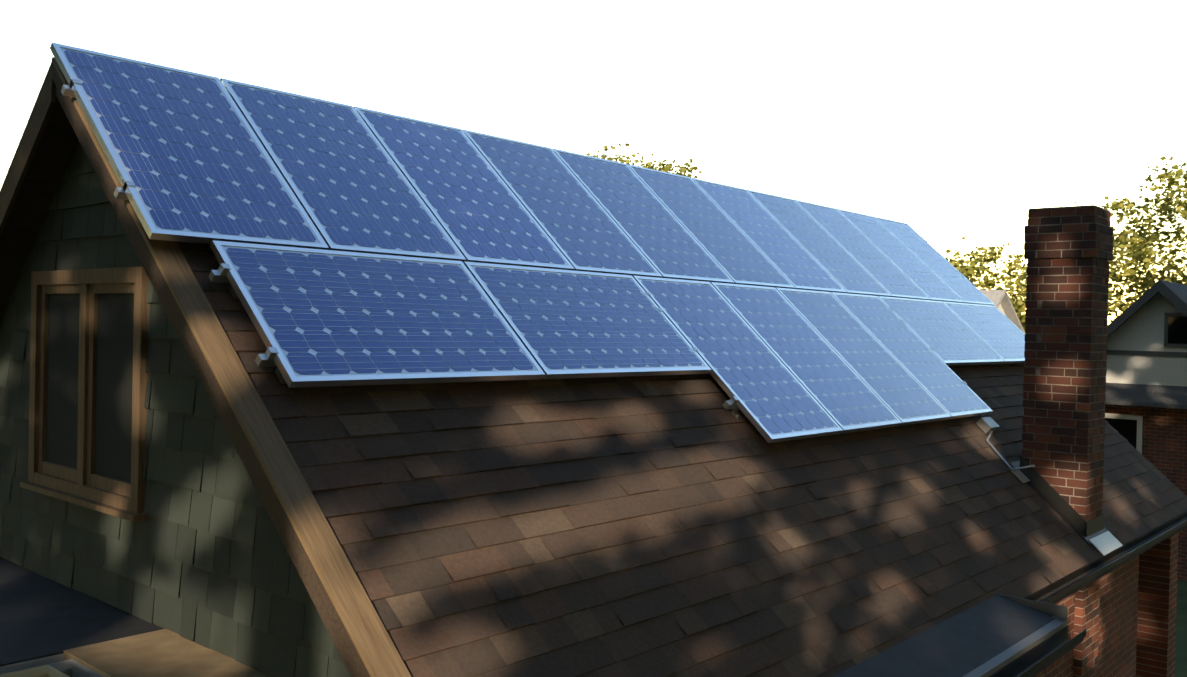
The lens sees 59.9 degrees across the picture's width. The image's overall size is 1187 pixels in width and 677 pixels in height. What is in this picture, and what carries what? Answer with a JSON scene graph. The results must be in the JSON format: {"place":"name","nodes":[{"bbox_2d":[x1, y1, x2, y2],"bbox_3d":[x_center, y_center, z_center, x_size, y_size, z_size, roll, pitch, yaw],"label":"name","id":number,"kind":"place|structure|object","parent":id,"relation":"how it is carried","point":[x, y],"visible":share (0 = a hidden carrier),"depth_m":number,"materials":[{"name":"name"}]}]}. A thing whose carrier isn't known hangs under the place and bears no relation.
{"place":"outdoors","nodes":[
{"label":"outdoors","id":0,"kind":"place"},
{"bbox_2d":[0,557,269,676],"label":"extension roof","id":1,"kind":"structure","parent":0,"point":[44,622],"depth_m":5.20,"materials":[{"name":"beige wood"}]},
{"bbox_2d":[47,659,105,676],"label":"extension gutter","id":2,"kind":"object","parent":1,"relation":"attached to","point":[79,669],"visible":1,"depth_m":4.84,"materials":[{"name":"white metal"}]},
{"bbox_2d":[0,169,328,676],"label":"wall shingles","id":3,"kind":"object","parent":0,"point":[114,374],"depth_m":5.96,"materials":[{"name":"green wood"}]},
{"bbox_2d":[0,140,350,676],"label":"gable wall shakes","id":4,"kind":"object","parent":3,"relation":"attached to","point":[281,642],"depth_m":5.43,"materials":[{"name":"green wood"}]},
{"bbox_2d":[20,266,149,521],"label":"gable window","id":5,"kind":"structure","parent":4,"relation":"attached to","point":[83,484],"depth_m":6.01,"materials":[{"name":"beige wood"}]},
{"bbox_2d":[51,57,410,676],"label":"bargeboard","id":6,"kind":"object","parent":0,"point":[362,623],"depth_m":4.39,"materials":[{"name":"brown wood"}]},
{"bbox_2d":[0,87,1179,676],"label":"roof deck","id":7,"kind":"structure","parent":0,"point":[46,171],"depth_m":6.14,"materials":[{"name":"brown wood"}]},
{"bbox_2d":[0,62,1182,676],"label":"roof barge boards","id":8,"kind":"object","parent":7,"relation":"attached to","point":[44,104],"visible":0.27,"depth_m":4.96,"materials":[{"name":"brown wood"}]},
{"bbox_2d":[1024,511,1186,603],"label":"rain gutter","id":9,"kind":"object","parent":8,"relation":"attached to","point":[1083,582],"visible":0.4,"depth_m":8.77,"materials":[{"name":"black metal"}]},
{"bbox_2d":[176,241,1186,676],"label":"roof shingles","id":10,"kind":"structure","parent":7,"relation":"on","point":[438,511],"depth_m":5.57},
{"bbox_2d":[61,79,1007,419],"bbox_3d":[1.518,-0.393,9.112,1.985,1.889,11.142,2,1,41],"label":"panel mounting","id":11,"kind":"object","parent":10,"relation":"on","point":[267,357],"visible":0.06,"depth_m":5.09,"materials":[{"name":"silver metal"}]},
{"bbox_2d":[50,42,328,249],"bbox_3d":[-2.240,-1.056,5.702,0.992,0.041,1.650,1,43,-49],"label":"solar panel","id":12,"kind":"object","parent":11,"relation":"on","point":[185,152],"visible":1,"depth_m":5.62,"materials":[{"name":"blue glass"}]},
{"bbox_2d":[220,78,465,261],"bbox_3d":[-1.577,-1.050,6.461,0.992,0.041,1.650,1,43,-49],"label":"solar panel","id":13,"kind":"object","parent":11,"relation":"on","point":[349,184],"visible":0.98,"depth_m":6.40,"materials":[{"name":"blue glass"}]},
{"bbox_2d":[210,240,544,387],"bbox_3d":[-1.098,-0.128,5.532,1.650,0.041,0.992,1,43,-49],"label":"solar panel","id":14,"kind":"object","parent":11,"relation":"on","point":[321,318],"visible":0.98,"depth_m":5.39,"materials":[{"name":"blue glass"}]},
{"bbox_2d":[354,106,573,270],"bbox_3d":[-0.915,-1.043,7.220,0.992,0.041,1.650,1,43,-49],"label":"solar panel","id":15,"kind":"object","parent":11,"relation":"on","point":[476,207],"visible":0.98,"depth_m":7.16,"materials":[{"name":"blue glass"}]},
{"bbox_2d":[462,129,661,277],"bbox_3d":[-0.252,-1.037,7.979,0.992,0.041,1.650,1,43,-49],"label":"solar panel","id":16,"kind":"object","parent":11,"relation":"on","point":[579,226],"visible":1,"depth_m":7.93,"materials":[{"name":"blue glass"}]},
{"bbox_2d":[463,261,710,378],"bbox_3d":[-0.002,-0.117,6.789,1.650,0.041,0.992,1,43,-49],"label":"solar panel","id":17,"kind":"object","parent":11,"relation":"on","point":[563,324],"visible":0.98,"depth_m":6.68,"materials":[{"name":"blue glass"}]},
{"bbox_2d":[552,148,734,283],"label":"solar panel","id":18,"kind":"object","parent":11,"relation":"on","point":[660,236],"visible":1,"depth_m":8.69,"materials":[{"name":"blue glass"}]},
{"bbox_2d":[627,164,794,288],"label":"solar panel","id":19,"kind":"object","parent":11,"relation":"on","point":[732,250],"visible":0.94,"depth_m":9.45,"materials":[{"name":"blue glass"}]},
{"bbox_2d":[633,276,842,442],"bbox_3d":[1.057,0.119,7.640,0.992,0.041,1.650,1,43,-49],"label":"solar panel","id":20,"kind":"object","parent":11,"relation":"on","point":[757,378],"visible":1,"depth_m":7.57,"materials":[{"name":"blue glass"}]},
{"bbox_2d":[691,178,846,292],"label":"solar panel","id":21,"kind":"object","parent":11,"relation":"on","point":[796,264],"visible":0.94,"depth_m":10.21,"materials":[{"name":"blue glass"}]},
{"bbox_2d":[710,282,901,433],"bbox_3d":[1.721,0.125,8.401,0.992,0.041,1.650,1,43,-49],"label":"solar panel","id":22,"kind":"object","parent":11,"relation":"on","point":[843,394],"visible":1,"depth_m":8.35,"materials":[{"name":"blue glass"}]},
{"bbox_2d":[746,189,891,296],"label":"solar panel","id":23,"kind":"object","parent":11,"relation":"on","point":[829,254],"visible":0.96,"depth_m":10.97,"materials":[{"name":"blue glass"}]},
{"bbox_2d":[794,199,930,299],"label":"solar panel","id":24,"kind":"object","parent":11,"relation":"on","point":[871,259],"visible":0.94,"depth_m":11.74,"materials":[{"name":"blue glass"}]},
{"bbox_2d":[776,287,950,425],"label":"solar panel","id":25,"kind":"object","parent":11,"relation":"on","point":[904,396],"visible":1,"depth_m":9.11,"materials":[{"name":"blue glass"}]},
{"bbox_2d":[836,208,964,302],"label":"solar panel","id":26,"kind":"object","parent":11,"relation":"on","point":[911,266],"visible":0.88,"depth_m":12.50,"materials":[{"name":"blue glass"}]},
{"bbox_2d":[830,292,992,418],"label":"solar panel","id":27,"kind":"object","parent":11,"relation":"on","point":[933,374],"visible":1,"depth_m":9.88,"materials":[{"name":"blue glass"}]},
{"bbox_2d":[874,216,994,305],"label":"solar panel","id":28,"kind":"object","parent":11,"relation":"on","point":[943,269],"visible":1,"depth_m":13.26,"materials":[{"name":"blue glass"}]},
{"bbox_2d":[878,296,1003,365],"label":"solar panel","id":29,"kind":"object","parent":11,"relation":"on","point":[946,333],"visible":1,"depth_m":11.02,"materials":[{"name":"blue glass"}]},
{"bbox_2d":[942,301,1024,363],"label":"solar panel","id":30,"kind":"object","parent":11,"relation":"on","point":[998,332],"visible":0.83,"depth_m":12.21,"materials":[{"name":"blue glass"}]},
{"bbox_2d":[976,415,1034,470],"bbox_3d":[3.742,0.931,9.518,0.281,0.510,0.817,1,1,-6],"label":"electrical conduit","id":31,"kind":"object","parent":10,"relation":"on","point":[989,425],"visible":0.85,"depth_m":9.66,"materials":[{"name":"grey metal"}]},
{"bbox_2d":[1010,455,1122,555],"bbox_3d":[4.254,1.469,9.322,0.817,0.796,0.780,2,1,41],"label":"chimney flashing","id":32,"kind":"object","parent":10,"relation":"on","point":[1099,536],"visible":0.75,"depth_m":9.18,"materials":[{"name":"grey metal"}]},
{"bbox_2d":[0,0,1186,324],"label":"sky","id":33,"kind":"structure","parent":0,"point":[950,121],"materials":[{"name":"white"}]},
{"bbox_2d":[1175,579,1186,676],"bbox_3d":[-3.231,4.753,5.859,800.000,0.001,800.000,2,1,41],"label":"ground","id":34,"kind":"structure","parent":0,"point":[1181,647],"depth_m":17.32,"materials":[{"name":"green plant"}]},
{"bbox_2d":[586,143,701,177],"bbox_3d":[1.090,-1.585,40.120,8.456,12.141,8.228,2,1,41],"label":"ridge tree","id":35,"kind":"object","parent":34,"relation":"on","point":[681,170],"depth_m":38.98,"materials":[{"name":"green plant"}]},
{"bbox_2d":[833,594,1085,676],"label":"lower roof","id":36,"kind":"structure","parent":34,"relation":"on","point":[998,635],"depth_m":6.28,"materials":[{"name":"grey"}]},
{"bbox_2d":[942,237,1026,330],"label":"tree","id":37,"kind":"object","parent":34,"relation":"on","point":[1018,304],"depth_m":42.10,"materials":[{"name":"green plant"}]},
{"bbox_2d":[980,290,1025,333],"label":"house","id":38,"kind":"structure","parent":34,"relation":"on","point":[1000,300],"depth_m":32.19,"materials":[{"name":"paint"}]},
{"bbox_2d":[1006,293,1136,299],"bbox_3d":[16.581,1.149,28.418,24.280,7.600,0.280,2,1,41],"label":"utility wire","id":39,"kind":"object","parent":34,"relation":"on","point":[1108,298],"visible":0.1,"depth_m":29.70,"materials":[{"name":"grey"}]},
{"bbox_2d":[1044,532,1178,676],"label":"brick wall","id":40,"kind":"structure","parent":34,"relation":"on","point":[1137,613],"depth_m":11.78,"materials":[{"name":"red brick"}]},
{"bbox_2d":[1021,207,1113,676],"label":"chimney bricks","id":41,"kind":"object","parent":40,"relation":"attached to","point":[1095,253],"visible":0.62,"depth_m":9.17,"materials":[{"name":"red brick"}]},
{"bbox_2d":[1022,205,1112,676],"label":"chimney mortar","id":42,"kind":"object","parent":41,"relation":"attached to","point":[1038,337],"visible":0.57,"depth_m":9.18,"materials":[{"name":"grey concrete"}]},
{"bbox_2d":[1074,156,1186,321],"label":"tree","id":43,"kind":"object","parent":34,"relation":"on","point":[1141,250],"depth_m":38.00,"materials":[{"name":"green plant"}]},
{"bbox_2d":[1104,280,1186,580],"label":"neighbour house","id":44,"kind":"structure","parent":34,"relation":"on","point":[1146,396],"depth_m":21.36,"materials":[{"name":"paint"}]}
]}

